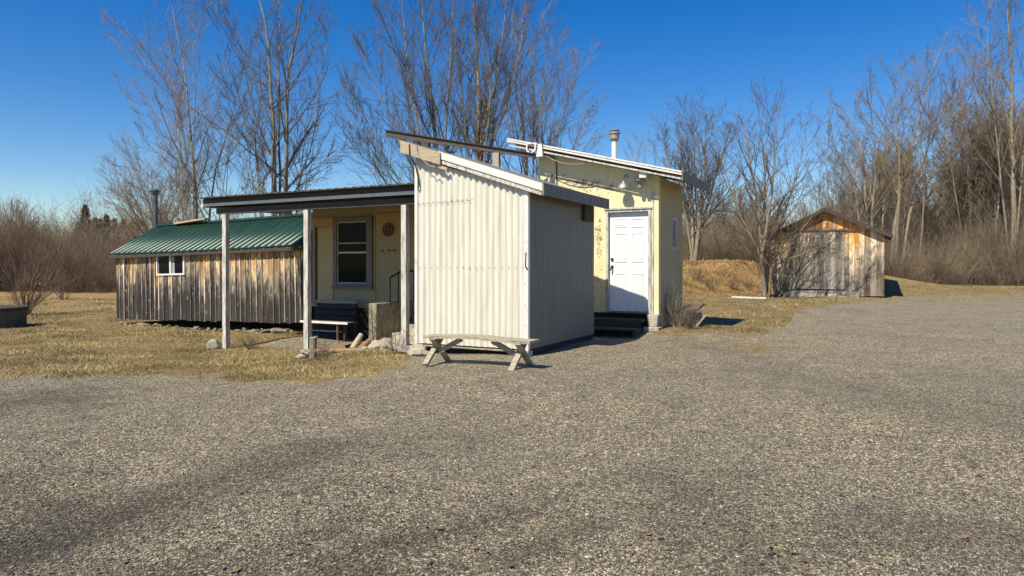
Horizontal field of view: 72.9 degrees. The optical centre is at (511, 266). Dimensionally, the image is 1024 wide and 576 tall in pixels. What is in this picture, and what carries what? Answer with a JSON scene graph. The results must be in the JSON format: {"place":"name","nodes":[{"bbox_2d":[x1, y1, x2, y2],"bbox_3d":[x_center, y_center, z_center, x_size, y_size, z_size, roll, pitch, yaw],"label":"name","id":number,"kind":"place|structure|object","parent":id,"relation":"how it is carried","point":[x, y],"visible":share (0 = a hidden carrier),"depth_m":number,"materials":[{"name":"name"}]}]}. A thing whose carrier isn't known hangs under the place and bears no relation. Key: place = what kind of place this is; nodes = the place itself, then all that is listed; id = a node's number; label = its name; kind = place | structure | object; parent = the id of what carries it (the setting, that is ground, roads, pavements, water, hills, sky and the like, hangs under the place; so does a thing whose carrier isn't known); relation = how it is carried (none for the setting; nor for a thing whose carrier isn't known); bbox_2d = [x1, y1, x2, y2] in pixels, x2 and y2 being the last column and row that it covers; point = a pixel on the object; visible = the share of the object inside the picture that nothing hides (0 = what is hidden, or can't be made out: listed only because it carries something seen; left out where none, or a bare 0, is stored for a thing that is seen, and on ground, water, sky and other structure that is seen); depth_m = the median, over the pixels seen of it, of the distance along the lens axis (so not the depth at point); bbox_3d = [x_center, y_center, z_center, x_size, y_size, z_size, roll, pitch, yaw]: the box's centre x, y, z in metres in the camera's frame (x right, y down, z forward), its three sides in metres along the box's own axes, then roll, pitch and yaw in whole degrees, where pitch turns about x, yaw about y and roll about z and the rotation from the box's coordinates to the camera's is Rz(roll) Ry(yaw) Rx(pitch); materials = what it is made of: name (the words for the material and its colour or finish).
{"place":"outdoors","nodes":[
{"label":"outdoors","id":0,"kind":"place"},
{"bbox_2d":[0,296,408,383],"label":"dry grass","id":1,"kind":"structure","parent":0,"point":[92,369],"depth_m":12.24,"materials":[{"name":"plant"}]},
{"bbox_2d":[0,261,1023,575],"bbox_3d":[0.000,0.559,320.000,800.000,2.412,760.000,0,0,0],"label":"ground","id":2,"kind":"structure","parent":0,"point":[936,321],"depth_m":5.80,"materials":[{"name":"gravel"}]},
{"bbox_2d":[0,305,28,328],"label":"concrete ring","id":3,"kind":"object","parent":2,"relation":"on","point":[13,316],"visible":0.89,"depth_m":18.60,"materials":[{"name":"grey concrete"}]},
{"bbox_2d":[0,197,45,243],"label":"bare tree","id":4,"kind":"object","parent":2,"relation":"on","point":[16,206],"visible":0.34,"depth_m":49.73,"materials":[{"name":"brown plant"}]},
{"bbox_2d":[0,235,81,314],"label":"bare shrub","id":5,"kind":"object","parent":2,"relation":"on","point":[31,305],"visible":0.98,"depth_m":22.62,"materials":[{"name":"brown plant"}]},
{"bbox_2d":[27,260,92,299],"bbox_3d":[-20.130,0.543,31.129,2.746,1.963,1.744,0,0,-14],"label":"bare shrub","id":6,"kind":"object","parent":2,"relation":"on","point":[59,292],"visible":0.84,"depth_m":31.04,"materials":[{"name":"brown plant"}]},
{"bbox_2d":[0,192,141,292],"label":"thicket","id":7,"kind":"object","parent":2,"relation":"on","point":[99,273],"visible":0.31,"depth_m":39.07,"materials":[{"name":"plant"}]},
{"bbox_2d":[75,204,94,243],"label":"pine tree","id":8,"kind":"object","parent":2,"relation":"on","point":[86,212],"visible":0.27,"depth_m":77.82,"materials":[{"name":"green plant"}]},
{"bbox_2d":[101,214,113,239],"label":"pine tree","id":9,"kind":"object","parent":2,"relation":"on","point":[106,224],"visible":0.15,"depth_m":81.81,"materials":[{"name":"green plant"}]},
{"bbox_2d":[71,124,214,241],"bbox_3d":[-18.953,-2.895,36.647,7.988,9.040,6.100,0,0,42],"label":"bare tree","id":10,"kind":"object","parent":2,"relation":"on","point":[137,220],"visible":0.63,"depth_m":35.75,"materials":[{"name":"beige plant"}]},
{"bbox_2d":[100,0,260,222],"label":"bare tree","id":11,"kind":"object","parent":2,"relation":"on","point":[194,212],"visible":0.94,"depth_m":29.80,"materials":[{"name":"brown plant"}]},
{"bbox_2d":[108,189,313,323],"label":"board shed","id":12,"kind":"structure","parent":2,"relation":"on","point":[169,271],"depth_m":17.86,"materials":[{"name":"brown wood"}]},
{"bbox_2d":[156,255,185,275],"bbox_3d":[-9.040,-0.077,18.384,1.137,0.607,0.075,-1,-1,28],"label":"window","id":13,"kind":"structure","parent":12,"relation":"in","point":[165,265],"depth_m":18.35,"materials":[{"name":"glass"}]},
{"bbox_2d":[174,218,208,224],"bbox_3d":[-9.229,-1.305,19.946,1.323,0.149,0.160,0,0,28],"label":"loose plank","id":14,"kind":"object","parent":12,"relation":"on","point":[191,221],"visible":1,"depth_m":19.85,"materials":[{"name":"brown wood"}]},
{"bbox_2d":[206,339,221,348],"bbox_3d":[-5.984,1.587,13.959,0.246,0.271,0.341,-4,-1,26],"label":"boulder","id":15,"kind":"object","parent":2,"relation":"on","point":[213,343],"visible":0.74,"depth_m":13.86,"materials":[{"name":"stone"}]},
{"bbox_2d":[171,23,284,220],"bbox_3d":[-12.376,-4.415,30.924,4.766,12.002,4.979,0,0,-16],"label":"bare tree","id":16,"kind":"object","parent":2,"relation":"on","point":[218,171],"visible":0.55,"depth_m":30.64,"materials":[{"name":"brown plant"}]},
{"bbox_2d":[237,333,259,348],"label":"bare shrub","id":17,"kind":"object","parent":2,"relation":"on","point":[251,341],"visible":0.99,"depth_m":13.89,"materials":[{"name":"brown plant"}]},
{"bbox_2d":[162,0,357,218],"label":"bare tree","id":18,"kind":"object","parent":2,"relation":"on","point":[273,150],"visible":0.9,"depth_m":27.00,"materials":[{"name":"brown plant"}]},
{"bbox_2d":[270,328,286,333],"bbox_3d":[-5.444,1.508,16.120,0.335,0.122,0.432,11,6,15],"label":"stone","id":19,"kind":"object","parent":2,"relation":"on","point":[276,330],"visible":0.83,"depth_m":16.05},
{"bbox_2d":[196,183,414,355],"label":"porch","id":20,"kind":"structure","parent":2,"relation":"on","point":[352,261],"depth_m":14.97,"materials":[{"name":"wood"}]},
{"bbox_2d":[331,216,372,288],"bbox_3d":[-3.551,-0.306,15.492,1.156,1.605,0.150,0,0,28],"label":"window","id":21,"kind":"structure","parent":20,"relation":"in","point":[352,236],"depth_m":15.50,"materials":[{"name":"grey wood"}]},
{"bbox_2d":[382,223,393,236],"bbox_3d":[-2.687,-0.799,15.026,0.298,0.294,0.037,0,0,28],"label":"round plaque","id":22,"kind":"object","parent":20,"relation":"attached to","point":[387,229],"visible":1,"depth_m":15.02,"materials":[{"name":"wood"}]},
{"bbox_2d":[309,337,316,358],"bbox_3d":[-3.629,1.534,12.649,0.150,0.492,0.146,0,0,0],"label":"log post","id":23,"kind":"object","parent":2,"relation":"on","point":[312,343],"visible":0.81,"depth_m":12.59,"materials":[{"name":"grey wood"}]},
{"bbox_2d":[306,340,333,357],"bbox_3d":[-3.335,1.477,12.306,0.515,0.395,0.578,0,0,19],"label":"bare shrub","id":24,"kind":"object","parent":2,"relation":"on","point":[327,353],"visible":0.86,"depth_m":12.28,"materials":[{"name":"brown plant"}]},
{"bbox_2d":[300,319,357,340],"bbox_3d":[-3.911,1.353,14.809,1.320,0.393,0.352,0,0,28],"label":"garden bench","id":25,"kind":"object","parent":2,"relation":"on","point":[333,322],"visible":0.73,"depth_m":14.68,"materials":[{"name":"white wood"}]},
{"bbox_2d":[300,348,368,352],"bbox_3d":[-3.190,1.514,12.540,1.400,0.110,0.070,0,0,13],"label":"fallen pole","id":26,"kind":"object","parent":2,"relation":"on","point":[303,350],"visible":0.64,"depth_m":12.52,"materials":[{"name":"brown wood"}]},
{"bbox_2d":[312,300,357,339],"bbox_3d":[-3.915,1.138,15.009,1.180,0.810,0.458,0,0,28],"label":"slatted seat","id":27,"kind":"object","parent":2,"relation":"on","point":[326,311],"visible":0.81,"depth_m":15.06,"materials":[{"name":"wood"}]},
{"bbox_2d":[314,348,357,351],"bbox_3d":[-3.067,1.514,12.595,0.971,0.050,0.360,0,0,10],"label":"old board","id":28,"kind":"object","parent":2,"relation":"on","point":[338,350],"visible":0.39,"depth_m":12.44,"materials":[{"name":"orange wood"}]},
{"bbox_2d":[350,333,363,347],"bbox_3d":[-3.031,1.473,13.527,0.116,0.339,0.353,0,0,27],"label":"firewood log","id":29,"kind":"object","parent":2,"relation":"on","point":[357,340],"visible":0.83,"depth_m":13.50,"materials":[{"name":"brown wood"}]},
{"bbox_2d":[368,342,379,348],"bbox_3d":[-2.434,1.425,12.366,0.282,0.157,0.226,-13,17,-37],"label":"stone","id":30,"kind":"object","parent":2,"relation":"on","point":[373,345],"visible":0.66,"depth_m":12.29,"materials":[{"name":"stone"}]},
{"bbox_2d":[361,291,394,341],"bbox_3d":[-2.501,1.012,13.081,0.602,1.163,1.038,0,0,-25],"label":"bare shrub","id":31,"kind":"object","parent":2,"relation":"on","point":[382,329],"visible":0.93,"depth_m":12.98,"materials":[{"name":"brown plant"}]},
{"bbox_2d":[379,340,387,348],"bbox_3d":[-2.296,1.413,12.418,0.335,0.192,0.301,-5,-4,27],"label":"stone","id":32,"kind":"object","parent":2,"relation":"on","point":[382,345],"visible":0.35,"depth_m":12.28,"materials":[{"name":"stone"}]},
{"bbox_2d":[369,320,415,353],"bbox_3d":[-1.919,1.159,11.516,0.780,0.644,0.780,0,0,0],"label":"bare shrub","id":33,"kind":"object","parent":2,"relation":"on","point":[391,341],"visible":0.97,"depth_m":11.50,"materials":[{"name":"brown plant"}]},
{"bbox_2d":[369,270,416,344],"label":"concrete steps","id":34,"kind":"structure","parent":2,"relation":"on","point":[395,315],"depth_m":13.73,"materials":[{"name":"grey concrete"}]},
{"bbox_2d":[388,339,400,349],"bbox_3d":[-1.986,1.378,12.096,0.447,0.196,0.338,11,11,22],"label":"stone","id":35,"kind":"object","parent":2,"relation":"on","point":[397,341],"visible":0.21,"depth_m":12.02,"materials":[{"name":"stone"}]},
{"bbox_2d":[396,345,409,353],"bbox_3d":[-1.771,1.397,11.641,0.320,0.167,0.353,7,-3,24],"label":"stone","id":36,"kind":"object","parent":2,"relation":"on","point":[403,349],"visible":0.5,"depth_m":11.51,"materials":[{"name":"stone"}]},
{"bbox_2d":[328,0,494,185],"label":"bare tree","id":37,"kind":"object","parent":2,"relation":"on","point":[430,100],"visible":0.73,"depth_m":29.01,"materials":[{"name":"brown plant"}]},
{"bbox_2d":[407,344,427,354],"bbox_3d":[-1.591,1.394,11.561,0.376,0.183,0.472,-6,8,-6],"label":"stone","id":38,"kind":"object","parent":2,"relation":"on","point":[413,347],"visible":0.58,"depth_m":11.50,"materials":[{"name":"stone"}]},
{"bbox_2d":[412,349,428,355],"bbox_3d":[-1.463,1.413,11.344,0.331,0.140,0.301,4,-7,-8],"label":"stone","id":39,"kind":"object","parent":2,"relation":"on","point":[419,352],"visible":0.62,"depth_m":11.25,"materials":[{"name":"stone"}]},
{"bbox_2d":[0,175,952,250],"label":"thicket","id":40,"kind":"object","parent":2,"relation":"on","point":[94,227],"visible":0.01,"depth_m":70.96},
{"bbox_2d":[413,0,542,165],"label":"bare tree","id":41,"kind":"object","parent":2,"relation":"on","point":[483,113],"visible":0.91,"depth_m":27.80,"materials":[{"name":"beige plant"}]},
{"bbox_2d":[422,334,539,370],"bbox_3d":[-0.455,1.195,9.780,1.720,0.441,0.566,0,0,28],"label":"trestle bench","id":42,"kind":"object","parent":2,"relation":"on","point":[436,340],"visible":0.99,"depth_m":9.65,"materials":[{"name":"grey wood"}]},
{"bbox_2d":[399,140,608,356],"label":"metal shed","id":43,"kind":"structure","parent":2,"relation":"on","point":[500,251],"depth_m":11.29,"materials":[{"name":"white paint"}]},
{"bbox_2d":[0,343,1021,575],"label":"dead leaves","id":44,"kind":"object","parent":2,"relation":"on","point":[649,533],"visible":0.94,"depth_m":3.75,"materials":[{"name":"brown plant"}]},
{"bbox_2d":[463,0,609,178],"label":"bare tree","id":45,"kind":"object","parent":2,"relation":"on","point":[533,132],"visible":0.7,"depth_m":29.94,"materials":[{"name":"brown plant"}]},
{"bbox_2d":[507,129,709,327],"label":"yellow building","id":46,"kind":"structure","parent":2,"relation":"on","point":[638,246],"depth_m":14.47,"materials":[{"name":"paint"}]},
{"bbox_2d":[385,130,535,166],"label":"roof beam","id":47,"kind":"structure","parent":46,"relation":"attached to","point":[428,140],"depth_m":15.58,"materials":[{"name":"brown wood"}]},
{"bbox_2d":[610,212,647,311],"bbox_3d":[2.417,-0.100,14.347,0.849,2.048,0.105,0,0,28],"label":"door","id":48,"kind":"structure","parent":46,"relation":"in","point":[628,230],"depth_m":14.35,"materials":[{"name":"white metal"}]},
{"bbox_2d":[671,217,676,249],"bbox_3d":[3.497,-0.720,15.105,0.092,0.700,0.440,0,0,28],"label":"window","id":49,"kind":"structure","parent":46,"relation":"in","point":[673,220],"depth_m":15.08,"materials":[{"name":"glass"}]},
{"bbox_2d":[594,317,646,337],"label":"wooden steps","id":50,"kind":"structure","parent":2,"relation":"on","point":[634,326],"depth_m":13.94,"materials":[{"name":"brown wood"}]},
{"bbox_2d":[622,126,664,166],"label":"bare tree","id":51,"kind":"object","parent":2,"relation":"on","point":[642,148],"visible":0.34,"depth_m":48.47,"materials":[{"name":"brown plant"}]},
{"bbox_2d":[643,314,661,330],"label":"concrete block","id":52,"kind":"structure","parent":2,"relation":"on","point":[653,320],"depth_m":13.92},
{"bbox_2d":[659,281,709,326],"bbox_3d":[3.376,0.720,14.209,1.178,1.136,1.216,0,0,26],"label":"bare shrub","id":53,"kind":"object","parent":2,"relation":"on","point":[672,321],"visible":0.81,"depth_m":14.36,"materials":[{"name":"brown plant"}]},
{"bbox_2d":[678,299,701,328],"bbox_3d":[3.640,0.958,14.075,0.616,0.660,0.554,0,0,-39],"label":"bare shrub","id":54,"kind":"object","parent":2,"relation":"on","point":[690,325],"visible":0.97,"depth_m":13.99,"materials":[{"name":"brown plant"}]},
{"bbox_2d":[676,303,706,326],"bbox_3d":[3.893,1.040,14.987,0.631,0.510,0.738,0,0,19],"label":"broken bench","id":55,"kind":"object","parent":2,"relation":"on","point":[701,305],"visible":0.62,"depth_m":14.82,"materials":[{"name":"grey wood"}]},
{"bbox_2d":[684,262,710,280],"bbox_3d":[9.356,0.246,35.049,1.235,1.023,1.097,0,0,-16],"label":"bare shrub","id":56,"kind":"object","parent":2,"relation":"on","point":[699,274],"visible":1,"depth_m":34.97,"materials":[{"name":"brown plant"}]},
{"bbox_2d":[649,89,761,261],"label":"bare tree","id":57,"kind":"object","parent":2,"relation":"on","point":[694,241],"visible":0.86,"depth_m":40.03,"materials":[{"name":"beige plant"}]},
{"bbox_2d":[697,271,728,291],"bbox_3d":[9.839,0.719,33.973,1.690,1.045,0.753,0,0,36],"label":"bare shrub","id":58,"kind":"object","parent":2,"relation":"on","point":[711,283],"visible":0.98,"depth_m":33.96,"materials":[{"name":"brown plant"}]},
{"bbox_2d":[708,187,740,241],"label":"bare tree","id":59,"kind":"object","parent":2,"relation":"on","point":[731,200],"visible":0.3,"depth_m":57.35,"materials":[{"name":"brown plant"}]},
{"bbox_2d":[722,272,744,289],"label":"bare shrub","id":60,"kind":"object","parent":2,"relation":"on","point":[733,281],"visible":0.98,"depth_m":35.01,"materials":[{"name":"brown plant"}]},
{"bbox_2d":[725,184,762,238],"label":"bare tree","id":61,"kind":"object","parent":2,"relation":"on","point":[738,206],"visible":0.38,"depth_m":52.08,"materials":[{"name":"brown plant"}]},
{"bbox_2d":[740,277,760,290],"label":"bare shrub","id":62,"kind":"object","parent":2,"relation":"on","point":[747,285],"visible":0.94,"depth_m":35.97,"materials":[{"name":"brown plant"}]},
{"bbox_2d":[745,179,773,250],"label":"bare tree","id":63,"kind":"object","parent":2,"relation":"on","point":[755,205],"visible":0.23,"depth_m":52.39,"materials":[{"name":"brown plant"}]},
{"bbox_2d":[690,75,878,297],"bbox_3d":[12.477,-3.910,32.667,8.710,11.087,6.192,0,0,0],"label":"bare tree","id":64,"kind":"object","parent":2,"relation":"on","point":[763,260],"visible":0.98,"depth_m":32.09,"materials":[{"name":"beige plant"}]},
{"bbox_2d":[773,199,807,226],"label":"bare tree","id":65,"kind":"object","parent":2,"relation":"on","point":[793,213],"visible":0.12,"depth_m":63.60,"materials":[{"name":"brown plant"}]},
{"bbox_2d":[683,198,907,273],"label":"thicket","id":66,"kind":"object","parent":2,"relation":"on","point":[714,250],"visible":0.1,"depth_m":47.32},
{"bbox_2d":[782,290,859,297],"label":"wooden ramp","id":67,"kind":"structure","parent":2,"relation":"on","point":[805,293],"depth_m":32.62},
{"bbox_2d":[793,128,861,219],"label":"bare tree","id":68,"kind":"object","parent":2,"relation":"on","point":[834,179],"visible":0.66,"depth_m":48.94,"materials":[{"name":"brown plant"}]},
{"bbox_2d":[769,208,892,296],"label":"gable barn","id":69,"kind":"structure","parent":2,"relation":"on","point":[864,275],"depth_m":32.75,"materials":[{"name":"brown wood"}]},
{"bbox_2d":[783,229,855,288],"bbox_3d":[14.637,-0.348,33.076,3.168,2.840,0.068,0,0,28],"label":"barn door","id":70,"kind":"structure","parent":69,"relation":"in","point":[828,270],"depth_m":33.05,"materials":[{"name":"brown wood"}]},
{"bbox_2d":[809,193,857,216],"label":"bare tree","id":71,"kind":"object","parent":2,"relation":"on","point":[822,201],"visible":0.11,"depth_m":65.41,"materials":[{"name":"brown plant"}]},
{"bbox_2d":[824,183,856,218],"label":"bare tree","id":72,"kind":"object","parent":2,"relation":"on","point":[839,202],"visible":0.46,"depth_m":47.56,"materials":[{"name":"brown plant"}]},
{"bbox_2d":[824,125,885,225],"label":"bare tree","id":73,"kind":"object","parent":2,"relation":"on","point":[853,148],"visible":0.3,"depth_m":58.85,"materials":[{"name":"brown plant"}]},
{"bbox_2d":[843,149,900,227],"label":"bare tree","id":74,"kind":"object","parent":2,"relation":"on","point":[868,209],"visible":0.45,"depth_m":50.72,"materials":[{"name":"brown plant"}]},
{"bbox_2d":[811,58,940,229],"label":"bare tree","id":75,"kind":"object","parent":2,"relation":"on","point":[876,187],"visible":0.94,"depth_m":46.87,"materials":[{"name":"beige plant"}]},
{"bbox_2d":[853,140,913,230],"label":"bare tree","id":76,"kind":"object","parent":2,"relation":"on","point":[885,190],"visible":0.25,"depth_m":57.67,"materials":[{"name":"brown plant"}]},
{"bbox_2d":[859,139,909,240],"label":"bare tree","id":77,"kind":"object","parent":2,"relation":"on","point":[885,216],"visible":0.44,"depth_m":50.34,"materials":[{"name":"brown plant"}]},
{"bbox_2d":[870,165,911,249],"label":"bare tree","id":78,"kind":"object","parent":2,"relation":"on","point":[890,204],"visible":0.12,"depth_m":59.21,"materials":[{"name":"brown plant"}]},
{"bbox_2d":[885,150,929,238],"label":"bare tree","id":79,"kind":"object","parent":2,"relation":"on","point":[901,209],"visible":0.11,"depth_m":65.64,"materials":[{"name":"brown plant"}]},
{"bbox_2d":[885,138,930,241],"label":"bare tree","id":80,"kind":"object","parent":2,"relation":"on","point":[905,209],"visible":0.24,"depth_m":63.64,"materials":[{"name":"brown plant"}]},
{"bbox_2d":[893,126,931,221],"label":"bare tree","id":81,"kind":"object","parent":2,"relation":"on","point":[911,158],"visible":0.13,"depth_m":78.16,"materials":[{"name":"beige plant"}]},
{"bbox_2d":[837,27,988,277],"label":"bare tree","id":82,"kind":"object","parent":2,"relation":"on","point":[899,192],"visible":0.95,"depth_m":45.91,"materials":[{"name":"beige plant"}]},
{"bbox_2d":[902,170,943,235],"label":"bare tree","id":83,"kind":"object","parent":2,"relation":"on","point":[926,195],"visible":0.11,"depth_m":64.78,"materials":[{"name":"brown plant"}]},
{"bbox_2d":[892,153,968,245],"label":"bare tree","id":84,"kind":"object","parent":2,"relation":"on","point":[932,199],"visible":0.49,"depth_m":52.60,"materials":[{"name":"brown plant"}]},
{"bbox_2d":[903,174,958,250],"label":"bare tree","id":85,"kind":"object","parent":2,"relation":"on","point":[925,210],"visible":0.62,"depth_m":50.93,"materials":[{"name":"brown plant"}]},
{"bbox_2d":[927,127,965,236],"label":"bare tree","id":86,"kind":"object","parent":2,"relation":"on","point":[940,187],"visible":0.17,"depth_m":58.36,"materials":[{"name":"brown plant"}]},
{"bbox_2d":[871,198,1023,285],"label":"thicket","id":87,"kind":"object","parent":2,"relation":"on","point":[956,259],"visible":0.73,"depth_m":43.90,"materials":[{"name":"plant"}]},
{"bbox_2d":[928,148,966,233],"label":"bare tree","id":88,"kind":"object","parent":2,"relation":"on","point":[942,189],"visible":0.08,"depth_m":63.56,"materials":[{"name":"brown plant"}]},
{"bbox_2d":[886,27,1023,244],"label":"bare tree","id":89,"kind":"object","parent":2,"relation":"on","point":[950,167],"visible":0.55,"depth_m":51.87,"materials":[{"name":"beige plant"}]},
{"bbox_2d":[918,69,1021,238],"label":"bare tree","id":90,"kind":"object","parent":2,"relation":"on","point":[971,119],"visible":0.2,"depth_m":52.90,"materials":[{"name":"brown plant"}]},
{"bbox_2d":[932,101,1015,231],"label":"bare tree","id":91,"kind":"object","parent":2,"relation":"on","point":[986,199],"visible":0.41,"depth_m":51.48,"materials":[{"name":"brown plant"}]},
{"bbox_2d":[941,114,1007,240],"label":"bare tree","id":92,"kind":"object","parent":2,"relation":"on","point":[978,197],"visible":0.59,"depth_m":51.36,"materials":[{"name":"brown plant"}]},
{"bbox_2d":[934,0,1023,281],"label":"bare tree","id":93,"kind":"object","parent":2,"relation":"on","point":[1014,163],"visible":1,"depth_m":45.25,"materials":[{"name":"beige plant"}]},
{"bbox_2d":[937,98,1021,243],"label":"bare tree","id":94,"kind":"object","parent":2,"relation":"on","point":[960,156],"visible":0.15,"depth_m":53.73,"materials":[{"name":"brown plant"}]},
{"bbox_2d":[942,90,1019,213],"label":"bare tree","id":95,"kind":"object","parent":2,"relation":"on","point":[966,123],"visible":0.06,"depth_m":63.69,"materials":[{"name":"brown plant"}]},
{"bbox_2d":[946,117,1016,233],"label":"bare tree","id":96,"kind":"object","parent":2,"relation":"on","point":[988,172],"visible":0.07,"depth_m":52.61,"materials":[{"name":"brown plant"}]},
{"bbox_2d":[956,82,1020,248],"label":"bare tree","id":97,"kind":"object","parent":2,"relation":"on","point":[998,187],"visible":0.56,"depth_m":49.77,"materials":[{"name":"brown plant"}]},
{"bbox_2d":[960,122,1022,231],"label":"bare tree","id":98,"kind":"object","parent":2,"relation":"on","point":[1007,184],"visible":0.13,"depth_m":51.96,"materials":[{"name":"brown plant"}]},
{"bbox_2d":[965,109,1023,239],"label":"bare tree","id":99,"kind":"object","parent":2,"relation":"on","point":[994,183],"visible":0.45,"depth_m":50.56,"materials":[{"name":"brown plant"}]},
{"bbox_2d":[971,97,1023,236],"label":"bare tree","id":100,"kind":"object","parent":2,"relation":"on","point":[1017,196],"visible":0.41,"depth_m":49.31,"materials":[{"name":"brown plant"}]},
{"bbox_2d":[988,97,1023,220],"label":"bare tree","id":101,"kind":"object","parent":2,"relation":"on","point":[1009,143],"visible":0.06,"depth_m":57.73,"materials":[{"name":"brown plant"}]},
{"bbox_2d":[0,336,1023,575],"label":"gravel","id":102,"kind":"structure","parent":0,"point":[779,561],"depth_m":4.21,"materials":[{"name":"gravel"}]},
{"bbox_2d":[0,0,1023,237],"label":"sky","id":103,"kind":"structure","parent":0,"point":[61,102],"materials":[{"name":"blue"}]},
{"bbox_2d":[683,258,773,297],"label":"bank grass","id":104,"kind":"structure","parent":0,"point":[756,293],"depth_m":36.20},
{"bbox_2d":[649,260,1023,341],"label":"dry grass","id":105,"kind":"structure","parent":0,"point":[751,308],"depth_m":22.80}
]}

